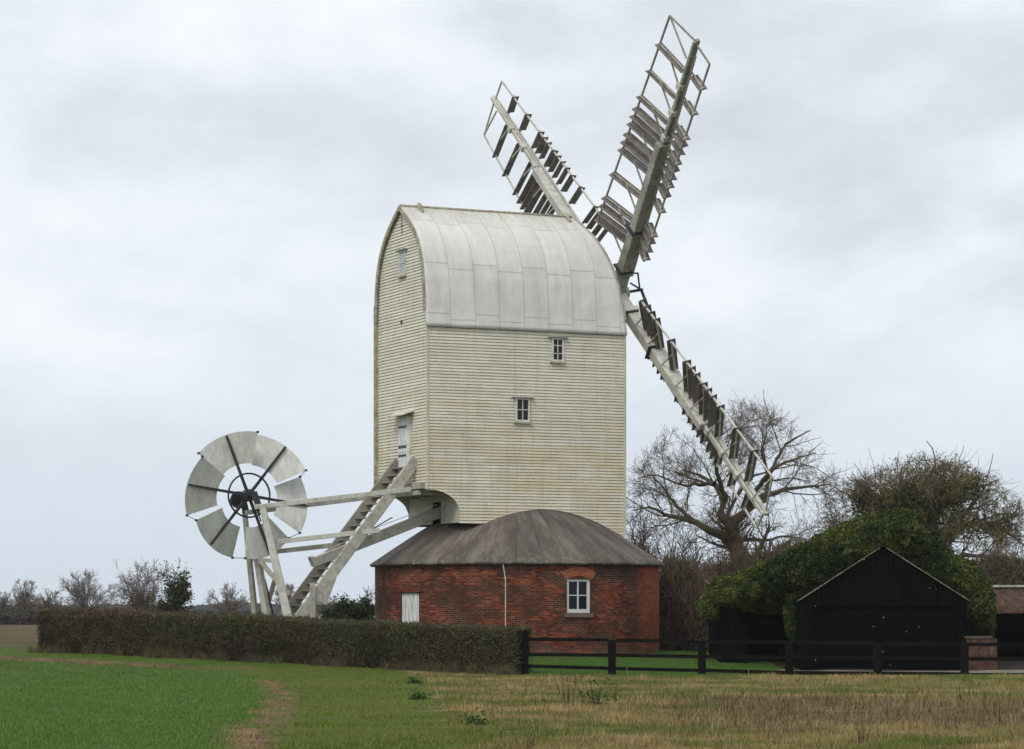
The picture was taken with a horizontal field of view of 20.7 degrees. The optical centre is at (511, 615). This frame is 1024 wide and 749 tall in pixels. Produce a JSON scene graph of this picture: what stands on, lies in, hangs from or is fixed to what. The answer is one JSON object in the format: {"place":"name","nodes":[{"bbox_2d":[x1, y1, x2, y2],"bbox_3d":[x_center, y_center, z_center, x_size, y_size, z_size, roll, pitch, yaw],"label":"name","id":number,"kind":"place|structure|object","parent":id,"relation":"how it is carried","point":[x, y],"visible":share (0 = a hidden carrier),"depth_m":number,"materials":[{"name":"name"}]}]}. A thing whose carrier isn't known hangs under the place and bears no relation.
{"place":"outdoors","nodes":[
{"label":"outdoors","id":0,"kind":"place"},
{"bbox_2d":[0,618,1023,748],"bbox_3d":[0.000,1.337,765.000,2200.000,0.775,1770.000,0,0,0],"label":"ground","id":1,"kind":"structure","parent":0,"point":[13,637],"depth_m":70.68,"materials":[{"name":"green plant"}]},
{"bbox_2d":[0,592,16,615],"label":"tree","id":2,"kind":"object","parent":1,"relation":"on","point":[3,606],"visible":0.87,"depth_m":419.71,"materials":[{"name":"grey plant"}]},
{"bbox_2d":[0,614,39,624],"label":"hedge","id":3,"kind":"object","parent":1,"relation":"on","point":[21,620],"visible":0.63,"depth_m":299.38,"materials":[{"name":"brown plant"}]},
{"bbox_2d":[6,579,43,615],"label":"tree","id":4,"kind":"object","parent":1,"relation":"on","point":[24,604],"visible":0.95,"depth_m":379.92,"materials":[{"name":"grey plant"}]},
{"bbox_2d":[32,588,67,611],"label":"tree","id":5,"kind":"object","parent":1,"relation":"on","point":[49,602],"visible":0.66,"depth_m":389.59,"materials":[{"name":"grey plant"}]},
{"bbox_2d":[59,569,125,608],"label":"tree","id":6,"kind":"object","parent":1,"relation":"on","point":[75,591],"visible":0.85,"depth_m":269.67,"materials":[{"name":"brown plant"}]},
{"bbox_2d":[0,605,271,615],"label":"scrub","id":7,"kind":"object","parent":1,"relation":"on","point":[19,613],"visible":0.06,"depth_m":455.21,"materials":[{"name":"brown plant"}]},
{"bbox_2d":[0,658,281,748],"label":"crop","id":8,"kind":"object","parent":1,"relation":"on","point":[18,735],"visible":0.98,"depth_m":50.66,"materials":[{"name":"green plant"}]},
{"bbox_2d":[110,556,173,610],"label":"shrub","id":9,"kind":"object","parent":1,"relation":"on","point":[139,599],"visible":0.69,"depth_m":124.96,"materials":[{"name":"brown plant"}]},
{"bbox_2d":[151,557,194,612],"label":"evergreen shrub","id":10,"kind":"object","parent":1,"relation":"on","point":[177,597],"visible":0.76,"depth_m":111.77,"materials":[{"name":"green plant"}]},
{"bbox_2d":[7,601,374,617],"bbox_3d":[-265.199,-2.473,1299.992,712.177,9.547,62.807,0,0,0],"label":"woodland","id":11,"kind":"object","parent":1,"relation":"on","point":[276,609],"visible":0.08,"depth_m":1274.90,"materials":[{"name":"grey plant"}]},
{"bbox_2d":[203,583,249,612],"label":"tree","id":12,"kind":"object","parent":1,"relation":"on","point":[228,605],"visible":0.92,"depth_m":339.62,"materials":[{"name":"grey plant"}]},
{"bbox_2d":[24,604,534,674],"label":"hedge","id":13,"kind":"object","parent":1,"relation":"on","point":[427,646],"visible":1,"depth_m":83.83,"materials":[{"name":"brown plant"}]},
{"bbox_2d":[271,583,302,613],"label":"tree","id":14,"kind":"object","parent":1,"relation":"on","point":[287,588],"visible":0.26,"depth_m":330.10,"materials":[{"name":"grey plant"}]},
{"bbox_2d":[315,596,335,615],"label":"tree","id":15,"kind":"object","parent":1,"relation":"on","point":[330,604],"visible":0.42,"depth_m":419.64,"materials":[{"name":"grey plant"}]},
{"bbox_2d":[320,591,374,620],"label":"evergreen shrub","id":16,"kind":"object","parent":1,"relation":"on","point":[349,609],"visible":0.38,"depth_m":100.51,"materials":[{"name":"green plant"}]},
{"bbox_2d":[357,585,374,620],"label":"bare shrub","id":17,"kind":"object","parent":1,"relation":"on","point":[367,591],"visible":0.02,"depth_m":108.01,"materials":[{"name":"grey plant"}]},
{"bbox_2d":[405,673,423,683],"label":"weed tuft","id":18,"kind":"object","parent":1,"relation":"on","point":[411,680],"visible":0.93,"depth_m":70.48,"materials":[{"name":"green plant"}]},
{"bbox_2d":[408,690,430,699],"bbox_3d":[-1.882,1.597,56.609,0.492,0.283,0.385,0,0,-40],"label":"weed tuft","id":19,"kind":"object","parent":1,"relation":"on","point":[417,695],"visible":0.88,"depth_m":56.53,"materials":[{"name":"green plant"}]},
{"bbox_2d":[459,708,489,724],"bbox_3d":[-0.616,1.579,43.751,0.452,0.310,0.563,0,0,24],"label":"weed tuft","id":20,"kind":"object","parent":1,"relation":"on","point":[475,720],"visible":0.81,"depth_m":43.69,"materials":[{"name":"green plant"}]},
{"bbox_2d":[185,15,772,618],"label":"windmill","id":21,"kind":"object","parent":1,"relation":"on","point":[499,363],"visible":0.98,"depth_m":91.42,"materials":[{"name":"beige paint"}]},
{"bbox_2d":[385,409,414,473],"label":"door","id":22,"kind":"structure","parent":21,"relation":"in","point":[404,423],"depth_m":91.54,"materials":[{"name":"white wood"}]},
{"bbox_2d":[395,248,406,277],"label":"window","id":23,"kind":"structure","parent":21,"relation":"in","point":[402,252],"depth_m":91.79,"materials":[{"name":"white paint"}]},
{"bbox_2d":[512,396,533,423],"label":"window","id":24,"kind":"structure","parent":21,"relation":"in","point":[522,404],"depth_m":91.36,"materials":[{"name":"white paint"}]},
{"bbox_2d":[548,336,568,363],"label":"window","id":25,"kind":"structure","parent":21,"relation":"in","point":[557,343],"depth_m":91.90,"materials":[{"name":"white paint"}]},
{"bbox_2d":[370,509,664,656],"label":"roundhouse","id":26,"kind":"structure","parent":1,"relation":"on","point":[545,573],"depth_m":89.74,"materials":[{"name":"red brick"}]},
{"bbox_2d":[402,593,418,622],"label":"door","id":27,"kind":"structure","parent":26,"relation":"in","point":[410,601],"depth_m":90.45,"materials":[{"name":"white wood"}]},
{"bbox_2d":[562,567,594,616],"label":"window","id":28,"kind":"structure","parent":26,"relation":"in","point":[578,590],"depth_m":89.31,"materials":[{"name":"white paint"}]},
{"bbox_2d":[527,724,535,748],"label":"dead weed","id":29,"kind":"object","parent":1,"relation":"on","point":[529,739],"visible":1,"depth_m":35.66,"materials":[{"name":"brown plant"}]},
{"bbox_2d":[554,674,579,704],"bbox_3d":[1.016,1.404,53.801,0.532,0.639,0.503,0,0,38],"label":"dead weed","id":30,"kind":"object","parent":1,"relation":"on","point":[568,698],"visible":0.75,"depth_m":53.76,"materials":[{"name":"brown plant"}]},
{"bbox_2d":[570,676,617,705],"bbox_3d":[1.546,1.430,52.910,0.896,0.595,1.056,0,0,0],"label":"dead weed","id":31,"kind":"object","parent":1,"relation":"on","point":[592,697],"visible":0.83,"depth_m":52.88,"materials":[{"name":"brown plant"}]},
{"bbox_2d":[613,683,616,703],"bbox_3d":[2.008,1.498,54.267,0.070,0.448,0.316,0,0,11],"label":"dead weed","id":32,"kind":"object","parent":1,"relation":"on","point":[614,693],"visible":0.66,"depth_m":54.22,"materials":[{"name":"beige plant"}]},
{"bbox_2d":[642,545,661,576],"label":"bare tree","id":33,"kind":"object","parent":1,"relation":"on","point":[651,553],"visible":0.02,"depth_m":98.74,"materials":[{"name":"brown plant"}]},
{"bbox_2d":[624,494,723,646],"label":"bare tree","id":34,"kind":"object","parent":1,"relation":"on","point":[642,540],"visible":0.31,"depth_m":99.84,"materials":[{"name":"brown plant"}]},
{"bbox_2d":[655,547,723,651],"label":"undergrowth","id":35,"kind":"object","parent":1,"relation":"on","point":[682,585],"visible":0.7,"depth_m":94.47,"materials":[{"name":"brown plant"}]},
{"bbox_2d":[667,532,808,647],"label":"bramble thicket","id":36,"kind":"object","parent":1,"relation":"on","point":[738,563],"visible":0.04,"depth_m":98.50,"materials":[{"name":"brown plant"}]},
{"bbox_2d":[626,389,855,560],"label":"oak tree","id":37,"kind":"object","parent":1,"relation":"on","point":[728,529],"visible":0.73,"depth_m":103.89,"materials":[{"name":"brown plant"}]},
{"bbox_2d":[704,580,818,662],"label":"lean to shed","id":38,"kind":"object","parent":1,"relation":"on","point":[734,624],"visible":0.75,"depth_m":89.06,"materials":[{"name":"wood"}]},
{"bbox_2d":[520,630,1023,674],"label":"post and rail fence","id":39,"kind":"object","parent":1,"relation":"on","point":[964,658],"visible":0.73,"depth_m":79.96,"materials":[{"name":"black wood"}]},
{"bbox_2d":[783,500,852,542],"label":"bare tree","id":40,"kind":"object","parent":1,"relation":"on","point":[807,526],"visible":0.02,"depth_m":113.46,"materials":[{"name":"brown plant"}]},
{"bbox_2d":[855,715,874,744],"bbox_3d":[4.646,1.517,36.957,0.255,0.413,0.137,0,0,-12],"label":"dead weed","id":41,"kind":"object","parent":1,"relation":"on","point":[860,740],"visible":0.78,"depth_m":36.93,"materials":[{"name":"brown plant"}]},
{"bbox_2d":[778,546,969,669],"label":"barn","id":42,"kind":"structure","parent":1,"relation":"on","point":[902,599],"depth_m":84.02,"materials":[{"name":"black wood"}]},
{"bbox_2d":[696,506,997,640],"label":"ivy","id":43,"kind":"object","parent":42,"relation":"attached to","point":[778,584],"visible":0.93,"depth_m":85.67,"materials":[{"name":"green plant"}]},
{"bbox_2d":[814,607,953,669],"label":"barn door","id":44,"kind":"structure","parent":42,"relation":"in","point":[921,624],"depth_m":84.02,"materials":[{"name":"black wood"}]},
{"bbox_2d":[875,686,906,706],"bbox_3d":[6.962,1.512,52.022,0.624,0.424,0.551,0,0,22],"label":"dead weed","id":45,"kind":"object","parent":1,"relation":"on","point":[887,698],"visible":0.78,"depth_m":52.05,"materials":[{"name":"brown plant"}]},
{"bbox_2d":[814,441,1023,558],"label":"ivy clad tree","id":46,"kind":"object","parent":1,"relation":"on","point":[951,492],"visible":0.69,"depth_m":107.41,"materials":[{"name":"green plant"}]},
{"bbox_2d":[964,636,996,669],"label":"brick pier","id":47,"kind":"structure","parent":1,"relation":"on","point":[982,651],"depth_m":84.00,"materials":[{"name":"red brick"}]},
{"bbox_2d":[966,541,1023,587],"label":"undergrowth","id":48,"kind":"object","parent":1,"relation":"on","point":[998,569],"visible":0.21,"depth_m":102.94,"materials":[{"name":"brown plant"}]},
{"bbox_2d":[992,585,1023,655],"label":"open shed","id":49,"kind":"structure","parent":1,"relation":"on","point":[1010,615],"depth_m":93.02,"materials":[{"name":"wood"}]},
{"bbox_2d":[0,0,1023,617],"label":"sky","id":50,"kind":"structure","parent":0,"point":[199,199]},
{"bbox_2d":[408,668,1023,748],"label":"rough grass","id":51,"kind":"structure","parent":0,"point":[1000,737],"depth_m":48.17,"materials":[{"name":"beige plant"}]}
]}

